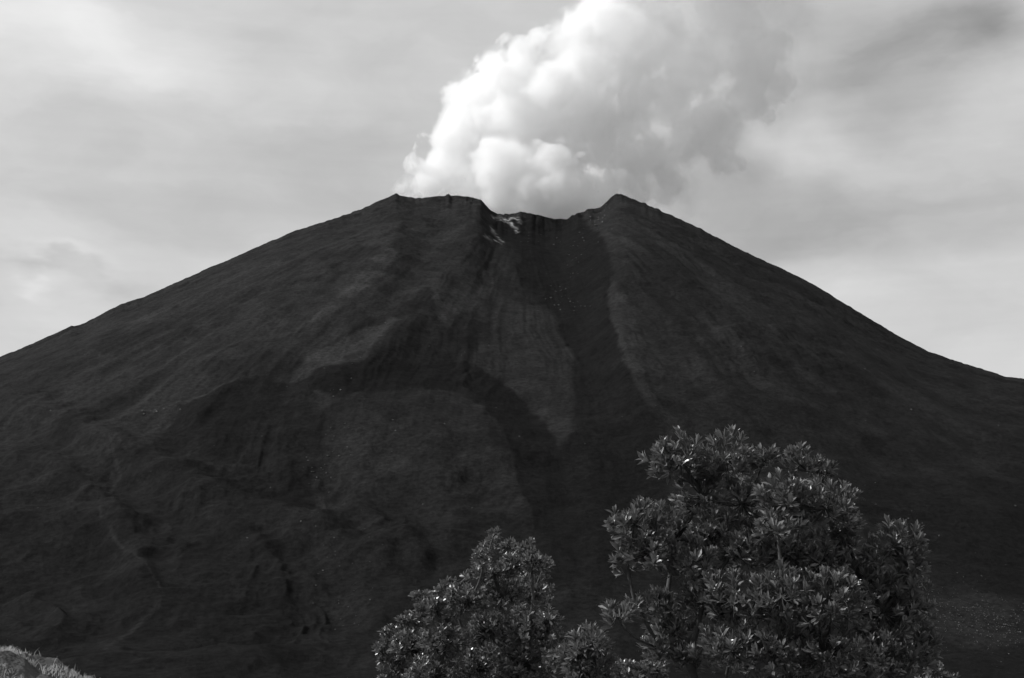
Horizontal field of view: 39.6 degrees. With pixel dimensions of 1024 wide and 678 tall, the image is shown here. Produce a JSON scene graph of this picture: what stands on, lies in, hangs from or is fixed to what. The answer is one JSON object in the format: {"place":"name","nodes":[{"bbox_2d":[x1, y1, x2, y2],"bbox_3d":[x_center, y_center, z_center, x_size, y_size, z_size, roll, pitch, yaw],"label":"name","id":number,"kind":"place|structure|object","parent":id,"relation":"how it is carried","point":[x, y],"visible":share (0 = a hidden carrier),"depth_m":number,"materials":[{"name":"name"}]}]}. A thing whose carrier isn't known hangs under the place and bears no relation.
{"place":"outdoors","nodes":[
{"label":"outdoors","id":0,"kind":"place"},
{"bbox_2d":[0,645,94,677],"bbox_3d":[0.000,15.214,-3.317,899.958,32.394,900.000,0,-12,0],"label":"ground","id":1,"kind":"structure","parent":0,"point":[11,660],"depth_m":22.26,"materials":[{"name":"grey plant"}]},
{"bbox_2d":[371,526,570,677],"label":"bushy tree","id":2,"kind":"object","parent":1,"relation":"on","point":[514,663],"visible":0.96,"depth_m":19.31,"materials":[{"name":"grey plant"}]},
{"bbox_2d":[555,620,620,677],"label":"round shrub","id":3,"kind":"object","parent":1,"relation":"on","point":[586,650],"visible":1,"depth_m":13.13,"materials":[{"name":"grey plant"}]},
{"bbox_2d":[606,657,669,677],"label":"shrub","id":4,"kind":"object","parent":1,"relation":"on","point":[631,670],"visible":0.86,"depth_m":16.40,"materials":[{"name":"grey plant"}]},
{"bbox_2d":[599,424,942,677],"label":"broadleaf tree","id":5,"kind":"object","parent":1,"relation":"on","point":[895,606],"visible":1,"depth_m":9.64,"materials":[{"name":"grey plant"}]},
{"bbox_2d":[0,193,1023,677],"bbox_3d":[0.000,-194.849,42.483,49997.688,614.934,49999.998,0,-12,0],"label":"mountain","id":6,"kind":"structure","parent":0,"point":[168,539],"depth_m":872.56,"materials":[{"name":"black stone"}]},
{"bbox_2d":[37,204,1023,661],"bbox_3d":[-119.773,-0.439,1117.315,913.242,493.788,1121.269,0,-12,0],"label":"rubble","id":7,"kind":"object","parent":6,"relation":"on","point":[875,482],"visible":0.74,"depth_m":636.50,"materials":[{"name":"black stone"}]},
{"bbox_2d":[0,0,1023,378],"label":"sky","id":8,"kind":"structure","parent":0,"point":[870,153],"materials":[{"name":"grey"}]},
{"bbox_2d":[915,660,960,677],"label":"tufted shrub","id":9,"kind":"object","parent":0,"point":[940,673],"visible":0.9,"depth_m":17.60,"materials":[{"name":"grey plant"}]}
]}

